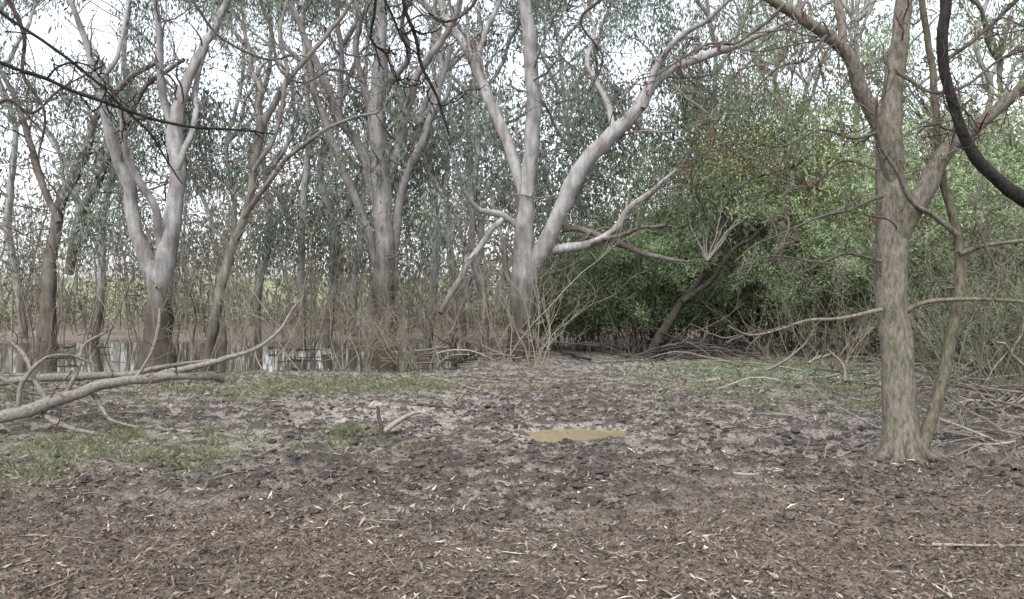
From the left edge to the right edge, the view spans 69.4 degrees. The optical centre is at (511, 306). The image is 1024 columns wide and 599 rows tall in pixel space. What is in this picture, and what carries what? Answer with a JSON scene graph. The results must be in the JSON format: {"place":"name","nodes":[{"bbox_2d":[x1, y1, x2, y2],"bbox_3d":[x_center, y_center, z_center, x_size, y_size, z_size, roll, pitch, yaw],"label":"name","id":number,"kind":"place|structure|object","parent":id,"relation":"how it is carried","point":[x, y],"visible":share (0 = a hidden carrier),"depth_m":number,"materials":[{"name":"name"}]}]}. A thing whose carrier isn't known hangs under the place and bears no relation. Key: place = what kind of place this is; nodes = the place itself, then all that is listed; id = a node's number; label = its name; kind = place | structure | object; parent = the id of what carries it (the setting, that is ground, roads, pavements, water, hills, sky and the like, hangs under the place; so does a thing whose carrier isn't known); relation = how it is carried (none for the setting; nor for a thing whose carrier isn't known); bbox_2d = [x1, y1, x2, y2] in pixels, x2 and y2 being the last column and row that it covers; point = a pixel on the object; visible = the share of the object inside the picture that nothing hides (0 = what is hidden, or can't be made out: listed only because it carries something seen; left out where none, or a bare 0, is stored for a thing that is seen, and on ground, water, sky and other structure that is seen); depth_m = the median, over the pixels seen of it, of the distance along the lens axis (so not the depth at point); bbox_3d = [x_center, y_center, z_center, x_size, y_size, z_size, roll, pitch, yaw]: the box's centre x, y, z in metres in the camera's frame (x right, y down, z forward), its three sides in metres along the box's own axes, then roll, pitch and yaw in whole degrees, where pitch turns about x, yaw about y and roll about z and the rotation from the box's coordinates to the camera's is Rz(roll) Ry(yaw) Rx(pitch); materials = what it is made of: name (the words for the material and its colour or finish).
{"place":"outdoors","nodes":[
{"label":"outdoors","id":0,"kind":"place"},
{"bbox_2d":[0,340,535,372],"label":"swamp water","id":1,"kind":"structure","parent":0,"point":[14,361],"depth_m":24.70,"materials":[{"name":"grey liquid"}]},
{"bbox_2d":[0,278,1023,598],"bbox_3d":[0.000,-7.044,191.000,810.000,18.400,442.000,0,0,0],"label":"ground","id":2,"kind":"structure","parent":0,"point":[470,440],"depth_m":6.49,"materials":[{"name":"brown soil"}]},
{"bbox_2d":[0,0,55,338],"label":"eucalyptus tree","id":3,"kind":"object","parent":2,"relation":"on","point":[6,216],"visible":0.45,"depth_m":37.64,"materials":[{"name":"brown plant"}]},
{"bbox_2d":[0,0,89,280],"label":"eucalyptus tree","id":4,"kind":"object","parent":2,"relation":"on","point":[24,254],"visible":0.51,"depth_m":31.28,"materials":[{"name":"green plant"}]},
{"bbox_2d":[7,533,91,538],"bbox_3d":[-3.201,1.573,5.109,0.645,0.040,0.078,0,0,2],"label":"stick","id":5,"kind":"object","parent":2,"relation":"on","point":[47,535],"visible":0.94,"depth_m":5.13,"materials":[{"name":"wood"}]},
{"bbox_2d":[0,0,112,196],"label":"overhanging branch","id":6,"kind":"object","parent":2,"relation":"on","point":[23,55],"visible":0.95,"depth_m":8.25,"materials":[{"name":"brown plant"}]},
{"bbox_2d":[35,563,86,590],"bbox_3d":[-2.628,1.573,4.386,0.068,0.056,0.469,0,0,7],"label":"stick","id":7,"kind":"object","parent":2,"relation":"on","point":[67,577],"visible":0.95,"depth_m":4.28,"materials":[{"name":"grey wood"}]},
{"bbox_2d":[0,0,148,342],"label":"eucalyptus tree","id":8,"kind":"object","parent":2,"relation":"on","point":[103,264],"visible":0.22,"depth_m":34.99,"materials":[{"name":"green plant"}]},
{"bbox_2d":[43,356,124,362],"bbox_3d":[-13.153,1.771,22.767,5.431,0.470,0.951,0,0,29],"label":"fallen log","id":9,"kind":"object","parent":2,"relation":"on","point":[82,356],"visible":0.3,"depth_m":23.02,"materials":[{"name":"brown wood"}]},
{"bbox_2d":[0,354,171,426],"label":"brush pile","id":10,"kind":"object","parent":2,"relation":"on","point":[54,384],"visible":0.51,"depth_m":10.64,"materials":[{"name":"brown plant"}]},
{"bbox_2d":[57,344,128,349],"bbox_3d":[-16.221,1.744,28.306,4.557,0.570,1.451,0,0,19],"label":"fallen log","id":11,"kind":"object","parent":2,"relation":"on","point":[75,344],"visible":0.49,"depth_m":29.03,"materials":[{"name":"grey wood"}]},
{"bbox_2d":[0,0,234,356],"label":"tree","id":12,"kind":"object","parent":2,"relation":"on","point":[49,288],"visible":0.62,"depth_m":25.80,"materials":[{"name":"plant"}]},
{"bbox_2d":[0,10,273,183],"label":"overhanging branch","id":13,"kind":"object","parent":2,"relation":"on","point":[82,95],"visible":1,"depth_m":6.21,"materials":[{"name":"brown plant"}]},
{"bbox_2d":[0,253,319,434],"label":"fallen branch","id":14,"kind":"object","parent":2,"relation":"on","point":[46,402],"visible":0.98,"depth_m":9.75,"materials":[{"name":"grey wood"}]},
{"bbox_2d":[48,0,280,365],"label":"eucalyptus tree","id":15,"kind":"object","parent":2,"relation":"on","point":[167,240],"visible":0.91,"depth_m":22.06,"materials":[{"name":"grey plant"}]},
{"bbox_2d":[75,0,299,346],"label":"eucalyptus tree","id":16,"kind":"object","parent":2,"relation":"on","point":[224,335],"visible":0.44,"depth_m":31.91,"materials":[{"name":"green plant"}]},
{"bbox_2d":[138,424,239,438],"bbox_3d":[-4.031,1.507,9.287,2.077,0.201,0.190,0,0,33],"label":"stick","id":17,"kind":"object","parent":2,"relation":"on","point":[165,429],"visible":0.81,"depth_m":9.41,"materials":[{"name":"grey wood"}]},
{"bbox_2d":[0,74,388,409],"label":"bare sapling thicket","id":18,"kind":"object","parent":2,"relation":"on","point":[225,302],"visible":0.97,"depth_m":14.47,"materials":[{"name":"brown plant"}]},
{"bbox_2d":[111,0,388,347],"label":"eucalyptus tree","id":19,"kind":"object","parent":2,"relation":"on","point":[301,254],"visible":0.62,"depth_m":26.17,"materials":[{"name":"green plant"}]},
{"bbox_2d":[188,0,378,370],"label":"bare tree","id":20,"kind":"object","parent":2,"relation":"on","point":[253,186],"visible":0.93,"depth_m":20.53,"materials":[{"name":"brown plant"}]},
{"bbox_2d":[213,0,367,342],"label":"eucalyptus tree","id":21,"kind":"object","parent":2,"relation":"on","point":[279,155],"visible":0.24,"depth_m":35.51,"materials":[{"name":"green plant"}]},
{"bbox_2d":[268,347,325,350],"bbox_3d":[-8.908,1.782,27.761,3.971,0.495,1.691,0,0,16],"label":"fallen log","id":22,"kind":"object","parent":2,"relation":"on","point":[296,349],"visible":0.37,"depth_m":27.34,"materials":[{"name":"grey wood"}]},
{"bbox_2d":[279,358,323,361],"bbox_3d":[-6.367,1.772,21.566,2.155,0.465,1.009,0,0,35],"label":"fallen log","id":23,"kind":"object","parent":2,"relation":"on","point":[294,360],"visible":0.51,"depth_m":21.73,"materials":[{"name":"grey wood"}]},
{"bbox_2d":[0,103,660,352],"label":"bare sapling thicket","id":24,"kind":"object","parent":2,"relation":"on","point":[40,281],"visible":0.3,"depth_m":39.09,"materials":[{"name":"brown plant"}]},
{"bbox_2d":[230,0,469,347],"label":"eucalyptus tree","id":25,"kind":"object","parent":2,"relation":"on","point":[346,39],"visible":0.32,"depth_m":28.63,"materials":[{"name":"green plant"}]},
{"bbox_2d":[295,3,449,336],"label":"eucalyptus tree","id":26,"kind":"object","parent":2,"relation":"on","point":[353,276],"visible":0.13,"depth_m":40.06,"materials":[{"name":"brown plant"}]},
{"bbox_2d":[7,96,740,372],"bbox_3d":[-5.933,-1.773,23.296,25.940,9.219,12.029,0,0,0],"label":"bare sapling thicket","id":27,"kind":"object","parent":2,"relation":"on","point":[407,338],"visible":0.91,"depth_m":21.43,"materials":[{"name":"brown plant"}]},
{"bbox_2d":[266,0,489,359],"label":"eucalyptus tree","id":28,"kind":"object","parent":2,"relation":"on","point":[377,126],"visible":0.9,"depth_m":23.84,"materials":[{"name":"grey plant"}]},
{"bbox_2d":[376,407,426,431],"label":"broken branch","id":29,"kind":"object","parent":2,"relation":"on","point":[392,425],"visible":0.91,"depth_m":9.22,"materials":[{"name":"beige plant"}]},
{"bbox_2d":[168,0,645,132],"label":"overhanging branch","id":30,"kind":"object","parent":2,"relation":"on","point":[465,12],"visible":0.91,"depth_m":10.14,"materials":[{"name":"brown plant"}]},
{"bbox_2d":[348,2,467,340],"bbox_3d":[-3.956,-9.307,36.245,11.227,22.825,7.860,0,0,16],"label":"eucalyptus tree","id":31,"kind":"object","parent":2,"relation":"on","point":[456,298],"visible":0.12,"depth_m":37.53,"materials":[{"name":"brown plant"}]},
{"bbox_2d":[391,376,455,379],"bbox_3d":[-2.105,1.546,16.372,1.905,0.165,0.452,0,0,34],"label":"stick","id":32,"kind":"object","parent":2,"relation":"on","point":[416,378],"visible":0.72,"depth_m":16.42,"materials":[{"name":"wood"}]},
{"bbox_2d":[366,0,487,135],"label":"overhanging branch","id":33,"kind":"object","parent":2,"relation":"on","point":[413,30],"visible":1,"depth_m":6.11,"materials":[{"name":"brown plant"}]},
{"bbox_2d":[417,402,450,407],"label":"stick","id":34,"kind":"object","parent":2,"relation":"on","point":[423,404],"visible":0.88,"depth_m":11.75,"materials":[{"name":"grey wood"}]},
{"bbox_2d":[296,0,575,347],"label":"eucalyptus tree","id":35,"kind":"object","parent":2,"relation":"on","point":[430,92],"visible":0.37,"depth_m":29.18,"materials":[{"name":"green plant"}]},
{"bbox_2d":[445,342,480,364],"bbox_3d":[-1.549,1.468,21.620,1.918,1.043,1.718,0,0,18],"label":"fallen log","id":36,"kind":"object","parent":2,"relation":"on","point":[461,361],"visible":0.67,"depth_m":21.84,"materials":[{"name":"black wood"}]},
{"bbox_2d":[429,376,499,395],"bbox_3d":[-0.994,1.515,14.718,0.181,0.186,3.872,0,0,-25],"label":"stick","id":37,"kind":"object","parent":2,"relation":"on","point":[447,381],"visible":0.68,"depth_m":14.18,"materials":[{"name":"wood"}]},
{"bbox_2d":[311,315,623,366],"bbox_3d":[-1.489,1.060,21.412,8.096,1.684,5.146,0,0,39],"label":"brush pile","id":38,"kind":"object","parent":2,"relation":"on","point":[497,353],"visible":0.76,"depth_m":21.14,"materials":[{"name":"brown plant"}]},
{"bbox_2d":[451,350,521,361],"bbox_3d":[-0.407,1.642,23.172,2.727,0.462,1.936,0,0,36],"label":"fallen log","id":39,"kind":"object","parent":2,"relation":"on","point":[465,357],"visible":0.36,"depth_m":23.70,"materials":[{"name":"wood"}]},
{"bbox_2d":[0,354,1016,521],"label":"grass","id":40,"kind":"structure","parent":2,"relation":"on","point":[341,432],"depth_m":12.73,"materials":[{"name":"green plant"}]},
{"bbox_2d":[0,369,1023,598],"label":"mud clods","id":41,"kind":"object","parent":2,"relation":"on","point":[500,511],"visible":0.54,"depth_m":7.21,"materials":[{"name":"brown soil"}]},
{"bbox_2d":[0,0,1023,332],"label":"distant trees","id":42,"kind":"object","parent":2,"relation":"on","point":[270,276],"visible":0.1,"depth_m":54.43,"materials":[{"name":"green plant"}]},
{"bbox_2d":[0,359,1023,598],"bbox_3d":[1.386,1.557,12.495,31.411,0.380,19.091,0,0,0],"label":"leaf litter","id":43,"kind":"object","parent":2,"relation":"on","point":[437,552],"visible":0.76,"depth_m":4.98,"materials":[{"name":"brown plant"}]},
{"bbox_2d":[355,0,673,347],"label":"eucalyptus tree","id":44,"kind":"object","parent":2,"relation":"on","point":[478,152],"visible":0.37,"depth_m":26.95,"materials":[{"name":"green plant"}]},
{"bbox_2d":[482,377,561,384],"bbox_3d":[0.238,1.568,15.724,2.175,0.066,0.277,0,0,38],"label":"stick","id":45,"kind":"object","parent":2,"relation":"on","point":[517,379],"visible":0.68,"depth_m":15.75,"materials":[{"name":"wood"}]},
{"bbox_2d":[392,0,656,346],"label":"eucalyptus tree","id":46,"kind":"object","parent":2,"relation":"on","point":[468,126],"visible":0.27,"depth_m":32.16,"materials":[{"name":"green plant"}]},
{"bbox_2d":[526,428,627,442],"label":"puddle","id":47,"kind":"object","parent":2,"relation":"on","point":[557,435],"visible":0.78,"depth_m":9.42,"materials":[{"name":"brown liquid"}]},
{"bbox_2d":[559,348,605,362],"bbox_3d":[1.926,1.488,22.689,0.859,0.210,4.138,0,0,-17],"label":"fallen log","id":48,"kind":"object","parent":2,"relation":"on","point":[566,352],"visible":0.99,"depth_m":22.55,"materials":[{"name":"grey wood"}]},
{"bbox_2d":[485,0,692,338],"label":"eucalyptus tree","id":49,"kind":"object","parent":2,"relation":"on","point":[563,111],"visible":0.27,"depth_m":33.58,"materials":[{"name":"green plant"}]},
{"bbox_2d":[491,220,687,352],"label":"green shrub","id":50,"kind":"object","parent":2,"relation":"on","point":[555,321],"visible":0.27,"depth_m":26.15,"materials":[{"name":"green plant"}]},
{"bbox_2d":[540,115,736,344],"bbox_3d":[6.427,-3.099,31.822,9.234,9.638,7.957,0,0,-31],"label":"green shrub","id":51,"kind":"object","parent":2,"relation":"on","point":[630,197],"visible":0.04,"depth_m":30.54,"materials":[{"name":"green plant"}]},
{"bbox_2d":[411,0,874,358],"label":"eucalyptus tree","id":52,"kind":"object","parent":2,"relation":"on","point":[615,131],"visible":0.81,"depth_m":23.14,"materials":[{"name":"grey plant"}]},
{"bbox_2d":[533,199,757,353],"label":"green shrub","id":53,"kind":"object","parent":2,"relation":"on","point":[648,282],"visible":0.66,"depth_m":24.85,"materials":[{"name":"green plant"}]},
{"bbox_2d":[602,158,746,349],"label":"green shrub","id":54,"kind":"object","parent":2,"relation":"on","point":[687,319],"visible":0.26,"depth_m":25.44,"materials":[{"name":"green plant"}]},
{"bbox_2d":[538,295,819,363],"bbox_3d":[5.354,0.828,23.072,7.108,2.636,6.443,0,0,44],"label":"brush pile","id":55,"kind":"object","parent":2,"relation":"on","point":[658,349],"visible":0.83,"depth_m":22.54,"materials":[{"name":"brown plant"}]},
{"bbox_2d":[657,336,724,356],"bbox_3d":[5.604,1.261,24.192,2.872,0.658,1.343,0,0,-14],"label":"fallen log","id":56,"kind":"object","parent":2,"relation":"on","point":[695,349],"visible":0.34,"depth_m":23.96,"materials":[{"name":"brown wood"}]},
{"bbox_2d":[669,0,783,334],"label":"eucalyptus tree","id":57,"kind":"object","parent":2,"relation":"on","point":[713,36],"visible":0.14,"depth_m":38.27,"materials":[{"name":"green plant"}]},
{"bbox_2d":[616,119,838,345],"bbox_3d":[10.035,-3.247,31.571,11.356,9.938,10.598,0,0,0],"label":"green shrub","id":58,"kind":"object","parent":2,"relation":"on","point":[647,180],"visible":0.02,"depth_m":30.77,"materials":[{"name":"green plant"}]},
{"bbox_2d":[622,153,847,354],"bbox_3d":[7.895,-1.759,26.140,7.858,6.874,7.219,0,0,-32],"label":"green shrub","id":59,"kind":"object","parent":2,"relation":"on","point":[735,319],"visible":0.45,"depth_m":24.64,"materials":[{"name":"green plant"}]},
{"bbox_2d":[580,72,926,359],"bbox_3d":[9.067,-3.748,26.794,13.797,11.111,8.296,0,0,0],"label":"wattle tree","id":60,"kind":"object","parent":2,"relation":"on","point":[693,290],"visible":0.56,"depth_m":24.95,"materials":[{"name":"green plant"}]},
{"bbox_2d":[610,0,910,340],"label":"eucalyptus tree","id":61,"kind":"object","parent":2,"relation":"on","point":[754,75],"visible":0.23,"depth_m":29.69,"materials":[{"name":"green plant"}]},
{"bbox_2d":[682,0,849,319],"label":"eucalyptus tree","id":62,"kind":"object","parent":2,"relation":"on","point":[801,78],"visible":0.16,"depth_m":44.60,"materials":[{"name":"green plant"}]},
{"bbox_2d":[626,152,952,356],"bbox_3d":[9.582,-1.670,24.837,8.363,6.717,8.940,0,0,-39],"label":"green shrub","id":63,"kind":"object","parent":2,"relation":"on","point":[787,290],"visible":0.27,"depth_m":23.79,"materials":[{"name":"green plant"}]},
{"bbox_2d":[713,442,876,475],"bbox_3d":[3.198,1.509,7.710,2.577,0.195,0.445,0,0,-30],"label":"stick","id":64,"kind":"object","parent":2,"relation":"on","point":[742,474],"visible":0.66,"depth_m":7.18,"materials":[{"name":"grey wood"}]},
{"bbox_2d":[606,0,1023,463],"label":"tree","id":65,"kind":"object","parent":2,"relation":"on","point":[900,210],"visible":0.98,"depth_m":7.61,"materials":[{"name":"brown plant"}]},
{"bbox_2d":[770,403,873,407],"bbox_3d":[5.149,1.602,12.048,1.860,0.046,0.246,0,0,-5],"label":"stick","id":66,"kind":"object","parent":2,"relation":"on","point":[814,406],"visible":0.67,"depth_m":12.02,"materials":[{"name":"grey wood"}]},
{"bbox_2d":[650,304,1023,402],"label":"brush pile","id":67,"kind":"object","parent":2,"relation":"on","point":[844,373],"visible":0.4,"depth_m":15.25,"materials":[{"name":"brown plant"}]},
{"bbox_2d":[731,154,948,358],"bbox_3d":[10.446,-1.686,24.519,9.221,6.736,6.582,0,0,24],"label":"green shrub","id":68,"kind":"object","parent":2,"relation":"on","point":[823,297],"visible":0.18,"depth_m":23.30,"materials":[{"name":"green plant"}]},
{"bbox_2d":[675,41,1023,415],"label":"bare sapling thicket","id":69,"kind":"object","parent":2,"relation":"on","point":[974,309],"visible":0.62,"depth_m":13.66,"materials":[{"name":"brown plant"}]},
{"bbox_2d":[740,71,966,345],"bbox_3d":[13.589,-3.820,32.817,10.180,11.014,15.882,0,0,10],"label":"green shrub","id":70,"kind":"object","parent":2,"relation":"on","point":[841,117],"visible":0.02,"depth_m":28.68,"materials":[{"name":"green plant"}]},
{"bbox_2d":[758,105,982,360],"bbox_3d":[11.921,-2.130,22.512,8.850,7.613,8.318,0,0,-28],"label":"green shrub","id":71,"kind":"object","parent":2,"relation":"on","point":[867,348],"visible":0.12,"depth_m":21.91,"materials":[{"name":"green plant"}]},
{"bbox_2d":[735,84,1023,351],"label":"green shrub","id":72,"kind":"object","parent":2,"relation":"on","point":[859,148],"visible":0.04,"depth_m":24.90,"materials":[{"name":"green plant"}]},
{"bbox_2d":[785,0,1004,185],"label":"eucalyptus tree","id":73,"kind":"object","parent":2,"relation":"on","point":[862,31],"visible":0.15,"depth_m":33.94,"materials":[{"name":"green plant"}]},
{"bbox_2d":[817,0,994,219],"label":"eucalyptus tree","id":74,"kind":"object","parent":2,"relation":"on","point":[863,15],"visible":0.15,"depth_m":37.47,"materials":[{"name":"green plant"}]},
{"bbox_2d":[793,48,1023,353],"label":"green shrub","id":75,"kind":"object","parent":2,"relation":"on","point":[913,138],"visible":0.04,"depth_m":24.42,"materials":[{"name":"green plant"}]},
{"bbox_2d":[802,0,1023,342],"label":"eucalyptus tree","id":76,"kind":"object","parent":2,"relation":"on","point":[993,51],"visible":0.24,"depth_m":26.07,"materials":[{"name":"green plant"}]},
{"bbox_2d":[805,342,1023,471],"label":"brush pile","id":77,"kind":"object","parent":2,"relation":"on","point":[986,438],"visible":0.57,"depth_m":8.44,"materials":[{"name":"grey plant"}]},
{"bbox_2d":[812,114,1023,374],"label":"green shrub","id":78,"kind":"object","parent":2,"relation":"on","point":[1009,226],"visible":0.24,"depth_m":17.00,"materials":[{"name":"green plant"}]},
{"bbox_2d":[824,0,1023,223],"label":"eucalyptus tree","id":79,"kind":"object","parent":2,"relation":"on","point":[978,54],"visible":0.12,"depth_m":29.72,"materials":[{"name":"green plant"}]},
{"bbox_2d":[827,139,1023,367],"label":"green shrub","id":80,"kind":"object","parent":2,"relation":"on","point":[865,230],"visible":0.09,"depth_m":19.28,"materials":[{"name":"green plant"}]},
{"bbox_2d":[847,324,1023,422],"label":"brush pile","id":81,"kind":"object","parent":2,"relation":"on","point":[1006,403],"visible":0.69,"depth_m":10.68,"materials":[{"name":"brown plant"}]},
{"bbox_2d":[909,71,1023,355],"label":"green shrub","id":82,"kind":"object","parent":2,"relation":"on","point":[1013,125],"visible":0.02,"depth_m":22.96,"materials":[{"name":"green plant"}]},
{"bbox_2d":[911,139,1023,368],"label":"green shrub","id":83,"kind":"object","parent":2,"relation":"on","point":[966,198],"visible":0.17,"depth_m":17.41,"materials":[{"name":"green plant"}]},
{"bbox_2d":[932,543,1023,546],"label":"stick","id":84,"kind":"object","parent":2,"relation":"on","point":[953,545],"visible":0.91,"depth_m":4.95,"materials":[{"name":"beige wood"}]},
{"bbox_2d":[0,0,1023,306],"label":"sky","id":85,"kind":"structure","parent":0,"point":[45,21],"materials":[{"name":"white"}]},
{"bbox_2d":[915,0,1023,207],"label":"overhanging branch","id":86,"kind":"object","parent":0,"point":[996,178],"visible":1,"depth_m":5.20,"materials":[{"name":"black plant"}]}
]}

